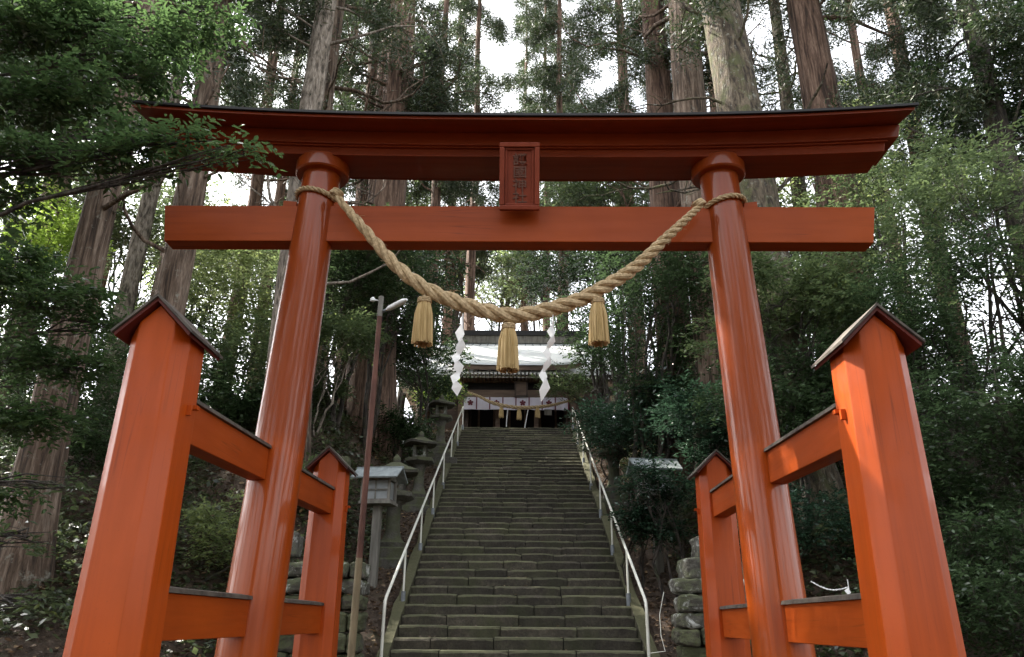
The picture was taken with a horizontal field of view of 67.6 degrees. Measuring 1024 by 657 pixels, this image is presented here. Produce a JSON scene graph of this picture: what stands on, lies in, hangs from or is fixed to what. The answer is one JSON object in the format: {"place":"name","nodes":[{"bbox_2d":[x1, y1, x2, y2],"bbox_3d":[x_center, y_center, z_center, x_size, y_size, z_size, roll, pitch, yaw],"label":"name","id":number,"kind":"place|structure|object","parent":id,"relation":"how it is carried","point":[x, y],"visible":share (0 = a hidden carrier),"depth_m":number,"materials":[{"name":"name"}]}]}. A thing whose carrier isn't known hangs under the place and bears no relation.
{"place":"outdoors","nodes":[
{"label":"outdoors","id":0,"kind":"place"},
{"bbox_2d":[0,400,1023,656],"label":"ground","id":1,"kind":"structure","parent":0,"point":[52,642],"depth_m":11.96,"materials":[{"name":"soil"}]},
{"bbox_2d":[0,462,97,627],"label":"sapling","id":2,"kind":"object","parent":1,"relation":"on","point":[31,485],"visible":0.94,"depth_m":5.31,"materials":[{"name":"green plant"}]},
{"bbox_2d":[0,176,115,359],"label":"broadleaf tree","id":3,"kind":"object","parent":1,"relation":"on","point":[64,239],"visible":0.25,"depth_m":15.84,"materials":[{"name":"green plant"}]},
{"bbox_2d":[0,284,129,431],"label":"broadleaf tree","id":4,"kind":"object","parent":1,"relation":"on","point":[29,389],"visible":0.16,"depth_m":15.66,"materials":[{"name":"green plant"}]},
{"bbox_2d":[0,236,132,524],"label":"overhanging tree","id":5,"kind":"object","parent":1,"relation":"on","point":[69,296],"visible":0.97,"depth_m":6.61,"materials":[{"name":"green plant"}]},
{"bbox_2d":[0,131,156,388],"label":"broadleaf tree","id":6,"kind":"object","parent":1,"relation":"on","point":[82,196],"visible":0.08,"depth_m":21.85,"materials":[{"name":"green plant"}]},
{"bbox_2d":[0,0,165,260],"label":"forest tree","id":7,"kind":"object","parent":1,"relation":"on","point":[11,231],"visible":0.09,"depth_m":10.55,"materials":[{"name":"green plant"}]},
{"bbox_2d":[0,8,171,409],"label":"cedar tree","id":8,"kind":"object","parent":1,"relation":"on","point":[51,207],"depth_m":18.20,"materials":[{"name":"green plant"}]},
{"bbox_2d":[0,366,196,479],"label":"broadleaf tree","id":9,"kind":"object","parent":1,"relation":"on","point":[97,447],"visible":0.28,"depth_m":13.03,"materials":[{"name":"green plant"}]},
{"bbox_2d":[35,277,225,403],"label":"broadleaf tree","id":10,"kind":"object","parent":1,"relation":"on","point":[186,316],"visible":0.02,"depth_m":19.85,"materials":[{"name":"green plant"}]},
{"bbox_2d":[0,0,286,238],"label":"overhanging tree","id":11,"kind":"object","parent":1,"relation":"on","point":[119,61],"visible":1,"depth_m":5.89,"materials":[{"name":"green plant"}]},
{"bbox_2d":[66,168,231,316],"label":"broadleaf tree","id":12,"kind":"object","parent":1,"relation":"on","point":[158,226],"visible":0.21,"depth_m":23.05,"materials":[{"name":"green plant"}]},
{"bbox_2d":[0,0,301,608],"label":"cedar tree","id":13,"kind":"object","parent":1,"relation":"on","point":[89,249],"visible":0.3,"depth_m":10.41,"materials":[{"name":"brown plant"}]},
{"bbox_2d":[90,0,241,408],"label":"cedar tree","id":14,"kind":"object","parent":1,"relation":"on","point":[133,268],"visible":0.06,"depth_m":18.85,"materials":[{"name":"green plant"}]},
{"bbox_2d":[107,175,272,327],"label":"broadleaf tree","id":15,"kind":"object","parent":1,"relation":"on","point":[146,274],"visible":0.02,"depth_m":30.88,"materials":[{"name":"green plant"}]},
{"bbox_2d":[75,0,335,316],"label":"cedar tree","id":16,"kind":"object","parent":1,"relation":"on","point":[174,277],"visible":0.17,"depth_m":12.88,"materials":[{"name":"green plant"}]},
{"bbox_2d":[178,488,244,583],"bbox_3d":[-3.988,2.890,10.694,1.365,1.324,1.310,0,-21,1],"label":"shrub","id":17,"kind":"object","parent":1,"relation":"on","point":[197,517],"visible":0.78,"depth_m":10.55,"materials":[{"name":"green plant"}]},
{"bbox_2d":[112,351,322,434],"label":"broadleaf tree","id":18,"kind":"object","parent":1,"relation":"on","point":[247,403],"visible":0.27,"depth_m":15.68,"materials":[{"name":"green plant"}]},
{"bbox_2d":[108,237,338,390],"bbox_3d":[-7.739,-0.192,20.898,5.351,5.638,5.812,-19,-28,40],"label":"broadleaf tree","id":19,"kind":"object","parent":1,"relation":"on","point":[217,268],"visible":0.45,"depth_m":19.73,"materials":[{"name":"green plant"}]},
{"bbox_2d":[142,0,309,298],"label":"cedar tree","id":20,"kind":"object","parent":1,"relation":"on","point":[229,104],"visible":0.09,"depth_m":22.00,"materials":[{"name":"green plant"}]},
{"bbox_2d":[218,5,306,385],"bbox_3d":[-9.143,-7.731,28.680,5.521,24.909,4.740,17,-26,-36],"label":"cedar tree","id":21,"kind":"object","parent":1,"relation":"on","point":[257,183],"visible":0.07,"depth_m":28.18,"materials":[{"name":"green plant"}]},
{"bbox_2d":[188,188,343,378],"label":"broadleaf tree","id":22,"kind":"object","parent":1,"relation":"on","point":[258,274],"visible":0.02,"depth_m":26.12,"materials":[{"name":"green plant"}]},
{"bbox_2d":[197,307,336,410],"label":"broadleaf tree","id":23,"kind":"object","parent":1,"relation":"on","point":[210,334],"visible":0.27,"depth_m":16.90,"materials":[{"name":"green plant"}]},
{"bbox_2d":[223,0,333,390],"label":"cedar tree","id":24,"kind":"object","parent":1,"relation":"on","point":[280,191],"visible":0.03,"depth_m":35.19,"materials":[{"name":"green plant"}]},
{"bbox_2d":[232,250,360,402],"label":"broadleaf tree","id":25,"kind":"object","parent":1,"relation":"on","point":[272,285],"visible":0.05,"depth_m":21.17,"materials":[{"name":"green plant"}]},
{"bbox_2d":[253,297,394,436],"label":"broadleaf tree","id":26,"kind":"object","parent":1,"relation":"on","point":[341,328],"visible":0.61,"depth_m":16.84,"materials":[{"name":"green plant"}]},
{"bbox_2d":[277,531,370,656],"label":"stone wall","id":27,"kind":"structure","parent":1,"relation":"on","point":[285,646],"depth_m":9.69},
{"bbox_2d":[215,0,444,382],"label":"cedar tree","id":28,"kind":"object","parent":1,"relation":"on","point":[318,35],"visible":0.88,"depth_m":15.66,"materials":[{"name":"green plant"}]},
{"bbox_2d":[244,0,441,464],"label":"cedar tree","id":29,"kind":"object","parent":1,"relation":"on","point":[333,85],"visible":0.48,"depth_m":18.93,"materials":[{"name":"green plant"}]},
{"bbox_2d":[269,202,424,431],"bbox_3d":[-4.062,-0.247,18.518,3.804,5.663,3.672,0,-21,1],"label":"broadleaf tree","id":30,"kind":"object","parent":1,"relation":"on","point":[334,418],"visible":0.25,"depth_m":18.51,"materials":[{"name":"green plant"}]},
{"bbox_2d":[347,296,407,656],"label":"lamp pole","id":31,"kind":"object","parent":1,"relation":"on","point":[357,579],"visible":1,"depth_m":8.73,"materials":[{"name":"brown metal"}]},
{"bbox_2d":[350,466,407,587],"bbox_3d":[-2.362,3.450,13.317,0.856,2.083,0.715,-3,-21,8],"label":"box lantern","id":32,"kind":"object","parent":1,"relation":"on","point":[384,481],"visible":0.73,"depth_m":13.34,"materials":[{"name":"silver metal"}]},
{"bbox_2d":[332,0,426,403],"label":"cedar tree","id":33,"kind":"object","parent":1,"relation":"on","point":[360,193],"visible":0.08,"depth_m":27.79,"materials":[{"name":"green plant"}]},
{"bbox_2d":[272,0,514,463],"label":"cedar tree","id":34,"kind":"object","parent":1,"relation":"on","point":[392,192],"visible":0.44,"depth_m":23.30,"materials":[{"name":"brown plant"}]},
{"bbox_2d":[368,454,418,573],"bbox_3d":[-2.236,3.485,14.438,0.873,2.237,0.873,0,-21,1],"label":"stone lantern","id":35,"kind":"object","parent":1,"relation":"on","point":[392,544],"visible":0.56,"depth_m":14.22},
{"bbox_2d":[348,400,439,459],"bbox_3d":[-3.109,2.872,19.881,2.517,2.099,2.320,0,-21,1],"label":"shrub","id":36,"kind":"object","parent":1,"relation":"on","point":[404,426],"visible":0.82,"depth_m":19.57,"materials":[{"name":"green plant"}]},
{"bbox_2d":[326,200,472,450],"bbox_3d":[-2.994,-0.157,19.201,4.348,6.440,5.261,-14,-25,33],"label":"broadleaf tree","id":37,"kind":"object","parent":1,"relation":"on","point":[344,271],"visible":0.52,"depth_m":18.92,"materials":[{"name":"green plant"}]},
{"bbox_2d":[343,0,488,412],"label":"cedar tree","id":38,"kind":"object","parent":1,"relation":"on","point":[370,185],"visible":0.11,"depth_m":26.31,"materials":[{"name":"green plant"}]},
{"bbox_2d":[402,431,436,514],"bbox_3d":[-2.149,3.357,17.702,0.784,2.008,0.784,0,-21,1],"label":"stone lantern","id":39,"kind":"object","parent":1,"relation":"on","point":[421,463],"visible":0.79,"depth_m":17.59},
{"bbox_2d":[397,180,448,418],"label":"broadleaf tree","id":40,"kind":"object","parent":1,"relation":"on","point":[401,394],"visible":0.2,"depth_m":35.72,"materials":[{"name":"green plant"}]},
{"bbox_2d":[397,366,471,435],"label":"shrub","id":41,"kind":"object","parent":1,"relation":"on","point":[444,391],"visible":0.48,"depth_m":25.13,"materials":[{"name":"green plant"}]},
{"bbox_2d":[396,276,480,449],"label":"broadleaf tree","id":42,"kind":"object","parent":1,"relation":"on","point":[406,360],"visible":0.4,"depth_m":22.78,"materials":[{"name":"green plant"}]},
{"bbox_2d":[427,394,454,456],"bbox_3d":[-2.055,2.873,22.067,0.784,2.008,0.784,0,-21,1],"label":"stone lantern","id":43,"kind":"object","parent":1,"relation":"on","point":[442,402],"visible":0.83,"depth_m":21.95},
{"bbox_2d":[406,0,498,428],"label":"cedar tree","id":44,"kind":"object","parent":1,"relation":"on","point":[435,190],"visible":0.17,"depth_m":35.65,"materials":[{"name":"green plant"}]},
{"bbox_2d":[409,3,502,345],"bbox_3d":[-3.281,-10.212,42.692,6.800,37.912,5.901,0,-21,1],"label":"cedar tree","id":45,"kind":"object","parent":1,"relation":"on","point":[489,269],"visible":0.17,"depth_m":39.88,"materials":[{"name":"green plant"}]},
{"bbox_2d":[414,199,515,340],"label":"broadleaf tree","id":46,"kind":"object","parent":1,"relation":"on","point":[458,314],"visible":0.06,"depth_m":40.19,"materials":[{"name":"green plant"}]},
{"bbox_2d":[436,0,545,376],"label":"cedar tree","id":47,"kind":"object","parent":1,"relation":"on","point":[495,26],"visible":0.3,"depth_m":40.03,"materials":[{"name":"green plant"}]},
{"bbox_2d":[463,250,552,329],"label":"broadleaf tree","id":48,"kind":"object","parent":1,"relation":"on","point":[482,290],"visible":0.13,"depth_m":47.30,"materials":[{"name":"green plant"}]},
{"bbox_2d":[0,401,1018,656],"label":"fallen leaves","id":49,"kind":"object","parent":1,"relation":"on","point":[70,513],"visible":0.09,"depth_m":12.65,"materials":[{"name":"brown plant"}]},
{"bbox_2d":[0,390,1023,656],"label":"undergrowth","id":50,"kind":"object","parent":1,"relation":"on","point":[66,564],"visible":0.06,"depth_m":11.54,"materials":[{"name":"green plant"}]},
{"bbox_2d":[396,330,628,429],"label":"shrine hall","id":51,"kind":"structure","parent":1,"relation":"on","point":[487,379],"depth_m":30.02,"materials":[{"name":"brown wood"}]},
{"bbox_2d":[464,397,568,409],"bbox_3d":[0.165,2.862,29.132,4.012,0.497,0.050,0,-21,1],"label":"shrine curtain","id":52,"kind":"object","parent":51,"relation":"hanging from","point":[477,403],"visible":0.74,"depth_m":29.15,"materials":[{"name":"white fabric"}]},
{"bbox_2d":[471,409,562,428],"bbox_3d":[0.209,3.701,30.889,3.700,1.500,0.070,0,-21,1],"label":"doorway","id":53,"kind":"structure","parent":51,"relation":"in","point":[486,416],"depth_m":30.86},
{"bbox_2d":[62,100,966,656],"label":"torii gate","id":54,"kind":"structure","parent":1,"relation":"on","point":[128,602],"depth_m":5.67,"materials":[{"name":"paint"}]},
{"bbox_2d":[294,185,746,325],"bbox_3d":[0.056,-0.538,5.999,3.699,1.237,0.520,0,-21,1],"label":"shimenawa rope","id":55,"kind":"object","parent":54,"relation":"attached to","point":[489,311],"visible":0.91,"depth_m":5.72,"materials":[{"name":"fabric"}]},
{"bbox_2d":[411,293,432,347],"bbox_3d":[-0.656,-0.070,5.663,0.156,0.407,0.163,0,-21,1],"label":"straw tassel","id":56,"kind":"object","parent":55,"relation":"hanging from","point":[422,334],"visible":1,"depth_m":5.60,"materials":[{"name":"plant"}]},
{"bbox_2d":[450,314,465,395],"bbox_3d":[-0.390,0.185,5.548,0.106,0.631,0.044,0,-21,1],"label":"paper streamer","id":57,"kind":"object","parent":55,"relation":"hanging from","point":[458,366],"visible":1,"depth_m":5.53,"materials":[{"name":"white"}]},
{"bbox_2d":[496,322,518,373],"bbox_3d":[-0.029,0.123,5.580,0.164,0.397,0.163,0,-21,1],"label":"straw tassel","id":58,"kind":"object","parent":55,"relation":"hanging from","point":[507,358],"visible":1,"depth_m":5.52,"materials":[{"name":"plant"}]},
{"bbox_2d":[539,315,554,401],"bbox_3d":[0.255,0.204,5.533,0.124,0.673,0.044,0,-21,1],"label":"paper streamer","id":59,"kind":"object","parent":55,"relation":"hanging from","point":[544,388],"visible":1,"depth_m":5.51,"materials":[{"name":"white"}]},
{"bbox_2d":[588,297,609,346],"bbox_3d":[0.638,-0.070,5.645,0.155,0.397,0.150,0,-21,1],"label":"straw tassel","id":60,"kind":"object","parent":55,"relation":"hanging from","point":[598,329],"visible":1,"depth_m":5.59,"materials":[{"name":"plant"}]},
{"bbox_2d":[481,0,547,330],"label":"cedar tree","id":61,"kind":"object","parent":1,"relation":"on","point":[510,88],"visible":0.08,"depth_m":47.06,"materials":[{"name":"green plant"}]},
{"bbox_2d":[376,426,659,656],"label":"stone staircase","id":62,"kind":"structure","parent":1,"relation":"on","point":[512,472],"depth_m":13.83,"materials":[{"name":"stone"}]},
{"bbox_2d":[380,406,463,656],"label":"handrail","id":63,"kind":"object","parent":62,"relation":"on","point":[403,591],"visible":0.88,"depth_m":13.41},
{"bbox_2d":[572,407,650,656],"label":"handrail","id":64,"kind":"object","parent":62,"relation":"on","point":[628,594],"visible":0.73,"depth_m":12.39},
{"bbox_2d":[492,0,586,330],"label":"cedar tree","id":65,"kind":"object","parent":1,"relation":"on","point":[530,99],"visible":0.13,"depth_m":45.80,"materials":[{"name":"green plant"}]},
{"bbox_2d":[486,250,592,330],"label":"broadleaf tree","id":66,"kind":"object","parent":1,"relation":"on","point":[503,258],"visible":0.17,"depth_m":41.26,"materials":[{"name":"green plant"}]},
{"bbox_2d":[507,0,618,376],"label":"cedar tree","id":67,"kind":"object","parent":1,"relation":"on","point":[547,74],"visible":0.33,"depth_m":39.26,"materials":[{"name":"green plant"}]},
{"bbox_2d":[530,359,595,411],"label":"shrub","id":68,"kind":"object","parent":1,"relation":"on","point":[564,388],"visible":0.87,"depth_m":27.43,"materials":[{"name":"green plant"}]},
{"bbox_2d":[505,201,652,409],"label":"broadleaf tree","id":69,"kind":"object","parent":1,"relation":"on","point":[577,265],"visible":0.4,"depth_m":25.75,"materials":[{"name":"green plant"}]},
{"bbox_2d":[539,181,649,419],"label":"broadleaf tree","id":70,"kind":"object","parent":1,"relation":"on","point":[568,196],"visible":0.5,"depth_m":28.54,"materials":[{"name":"green plant"}]},
{"bbox_2d":[537,271,655,446],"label":"broadleaf tree","id":71,"kind":"object","parent":1,"relation":"on","point":[615,322],"visible":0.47,"depth_m":23.50,"materials":[{"name":"green plant"}]},
{"bbox_2d":[534,0,673,407],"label":"cedar tree","id":72,"kind":"object","parent":1,"relation":"on","point":[605,7],"visible":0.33,"depth_m":31.96,"materials":[{"name":"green plant"}]},
{"bbox_2d":[558,392,657,483],"bbox_3d":[2.803,2.898,19.777,3.131,2.491,3.099,6,-22,-15],"label":"shrub","id":73,"kind":"object","parent":1,"relation":"on","point":[583,416],"visible":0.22,"depth_m":19.36,"materials":[{"name":"green plant"}]},
{"bbox_2d":[595,424,629,509],"bbox_3d":[2.423,3.281,18.212,0.851,2.180,0.851,0,-21,1],"label":"stone lantern","id":74,"kind":"object","parent":1,"relation":"on","point":[613,497],"visible":0.41,"depth_m":17.98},
{"bbox_2d":[581,364,694,520],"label":"broadleaf tree","id":75,"kind":"object","parent":1,"relation":"on","point":[618,435],"visible":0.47,"depth_m":16.64,"materials":[{"name":"green plant"}]},
{"bbox_2d":[606,500,669,588],"bbox_3d":[2.150,3.878,13.084,1.092,1.873,1.066,15,-25,-33],"label":"shrub","id":76,"kind":"object","parent":1,"relation":"on","point":[641,566],"visible":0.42,"depth_m":13.07,"materials":[{"name":"green plant"}]},
{"bbox_2d":[574,251,715,506],"bbox_3d":[3.336,0.890,15.909,4.126,6.547,3.781,0,-21,1],"label":"broadleaf tree","id":77,"kind":"object","parent":1,"relation":"on","point":[676,273],"visible":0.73,"depth_m":16.18,"materials":[{"name":"green plant"}]},
{"bbox_2d":[608,447,698,605],"bbox_3d":[2.546,3.289,12.792,1.542,2.649,1.788,13,-24,-29],"label":"shrub","id":78,"kind":"object","parent":1,"relation":"on","point":[659,532],"visible":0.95,"depth_m":12.89,"materials":[{"name":"green plant"}]},
{"bbox_2d":[626,458,682,574],"bbox_3d":[2.619,3.450,13.858,0.902,2.195,0.754,2,-21,-4],"label":"box lantern","id":79,"kind":"object","parent":1,"relation":"on","point":[659,563],"visible":0.23,"depth_m":13.93,"materials":[{"name":"stone"}]},
{"bbox_2d":[606,318,719,521],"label":"broadleaf tree","id":80,"kind":"object","parent":1,"relation":"on","point":[653,382],"visible":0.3,"depth_m":16.30,"materials":[{"name":"green plant"}]},
{"bbox_2d":[553,0,797,485],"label":"cedar tree","id":81,"kind":"object","parent":1,"relation":"on","point":[658,80],"visible":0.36,"depth_m":20.34,"materials":[{"name":"green plant"}]},
{"bbox_2d":[639,366,730,471],"bbox_3d":[3.699,2.089,13.566,2.422,3.032,2.528,-15,-26,36],"label":"shrub","id":82,"kind":"object","parent":1,"relation":"on","point":[716,440],"visible":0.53,"depth_m":13.72,"materials":[{"name":"green plant"}]},
{"bbox_2d":[617,0,767,489],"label":"cedar tree","id":83,"kind":"object","parent":1,"relation":"on","point":[688,83],"visible":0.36,"depth_m":18.45,"materials":[{"name":"green plant"}]},
{"bbox_2d":[668,536,752,656],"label":"stone wall","id":84,"kind":"structure","parent":1,"relation":"on","point":[686,585],"depth_m":9.62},
{"bbox_2d":[580,0,848,527],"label":"mossy tree","id":85,"kind":"object","parent":1,"relation":"on","point":[722,24],"visible":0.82,"depth_m":14.83,"materials":[{"name":"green plant"}]},
{"bbox_2d":[684,325,835,436],"bbox_3d":[4.081,2.097,11.199,2.755,4.207,2.485,7,-22,-16],"label":"shrub","id":86,"kind":"object","parent":1,"relation":"on","point":[822,401],"visible":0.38,"depth_m":11.27,"materials":[{"name":"green plant"}]},
{"bbox_2d":[672,249,888,539],"bbox_3d":[4.222,0.903,11.821,3.242,4.981,2.937,0,-21,1],"label":"broadleaf tree","id":87,"kind":"object","parent":1,"relation":"on","point":[827,288],"visible":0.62,"depth_m":11.93,"materials":[{"name":"green plant"}]},
{"bbox_2d":[741,0,860,354],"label":"cedar tree","id":88,"kind":"object","parent":1,"relation":"on","point":[786,100],"visible":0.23,"depth_m":24.19,"materials":[{"name":"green plant"}]},
{"bbox_2d":[697,0,959,336],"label":"cedar tree","id":89,"kind":"object","parent":1,"relation":"on","point":[808,34],"visible":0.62,"depth_m":18.32,"materials":[{"name":"green plant"}]},
{"bbox_2d":[739,481,962,570],"bbox_3d":[4.548,2.805,10.781,2.921,1.338,2.750,7,-22,-16],"label":"shrub","id":90,"kind":"object","parent":1,"relation":"on","point":[842,526],"visible":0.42,"depth_m":10.21,"materials":[{"name":"green plant"}]},
{"bbox_2d":[776,78,947,285],"bbox_3d":[9.615,-2.033,21.266,5.473,8.854,5.866,19,-28,-40],"label":"broadleaf tree","id":91,"kind":"object","parent":1,"relation":"on","point":[782,180],"visible":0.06,"depth_m":21.27,"materials":[{"name":"green plant"}]},
{"bbox_2d":[782,0,981,392],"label":"cedar tree","id":92,"kind":"object","parent":1,"relation":"on","point":[855,50],"visible":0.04,"depth_m":31.60,"materials":[{"name":"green plant"}]},
{"bbox_2d":[792,256,971,390],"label":"broadleaf tree","id":93,"kind":"object","parent":1,"relation":"on","point":[838,333],"visible":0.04,"depth_m":13.45,"materials":[{"name":"green plant"}]},
{"bbox_2d":[779,115,1023,483],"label":"broadleaf tree","id":94,"kind":"object","parent":1,"relation":"on","point":[894,170],"visible":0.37,"depth_m":14.24,"materials":[{"name":"green plant"}]},
{"bbox_2d":[787,0,1015,397],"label":"cedar tree","id":95,"kind":"object","parent":1,"relation":"on","point":[877,85],"visible":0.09,"depth_m":21.88,"materials":[{"name":"green plant"}]},
{"bbox_2d":[815,303,1022,460],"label":"broadleaf tree","id":96,"kind":"object","parent":1,"relation":"on","point":[971,383],"visible":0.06,"depth_m":13.94,"materials":[{"name":"green plant"}]},
{"bbox_2d":[822,0,1023,309],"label":"cedar tree","id":97,"kind":"object","parent":1,"relation":"on","point":[929,16],"visible":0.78,"depth_m":15.56,"materials":[{"name":"green plant"}]},
{"bbox_2d":[831,199,1023,564],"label":"broadleaf tree","id":98,"kind":"object","parent":1,"relation":"on","point":[942,321],"visible":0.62,"depth_m":10.73,"materials":[{"name":"green plant"}]},
{"bbox_2d":[842,492,1023,656],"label":"shrub","id":99,"kind":"object","parent":1,"relation":"on","point":[991,617],"visible":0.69,"depth_m":7.42,"materials":[{"name":"green plant"}]},
{"bbox_2d":[849,544,1023,625],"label":"shrub","id":100,"kind":"object","parent":1,"relation":"on","point":[982,589],"visible":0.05,"depth_m":8.40,"materials":[{"name":"green plant"}]},
{"bbox_2d":[867,110,1023,475],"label":"broadleaf tree","id":101,"kind":"object","parent":1,"relation":"on","point":[897,222],"visible":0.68,"depth_m":11.53,"materials":[{"name":"green plant"}]},
{"bbox_2d":[880,44,1023,334],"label":"broadleaf tree","id":102,"kind":"object","parent":1,"relation":"on","point":[913,123],"visible":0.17,"depth_m":16.48,"materials":[{"name":"green plant"}]},
{"bbox_2d":[888,0,1023,219],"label":"forest tree","id":103,"kind":"object","parent":1,"relation":"on","point":[913,64],"visible":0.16,"depth_m":15.71,"materials":[{"name":"green plant"}]},
{"bbox_2d":[908,325,1023,539],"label":"shrub","id":104,"kind":"object","parent":1,"relation":"on","point":[929,393],"visible":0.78,"depth_m":8.83,"materials":[{"name":"green plant"}]},
{"bbox_2d":[915,391,1023,646],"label":"shrub","id":105,"kind":"object","parent":1,"relation":"on","point":[943,488],"visible":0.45,"depth_m":8.62,"materials":[{"name":"green plant"}]},
{"bbox_2d":[0,0,1023,416],"label":"sky","id":106,"kind":"structure","parent":0,"point":[499,57],"materials":[{"name":"white"}]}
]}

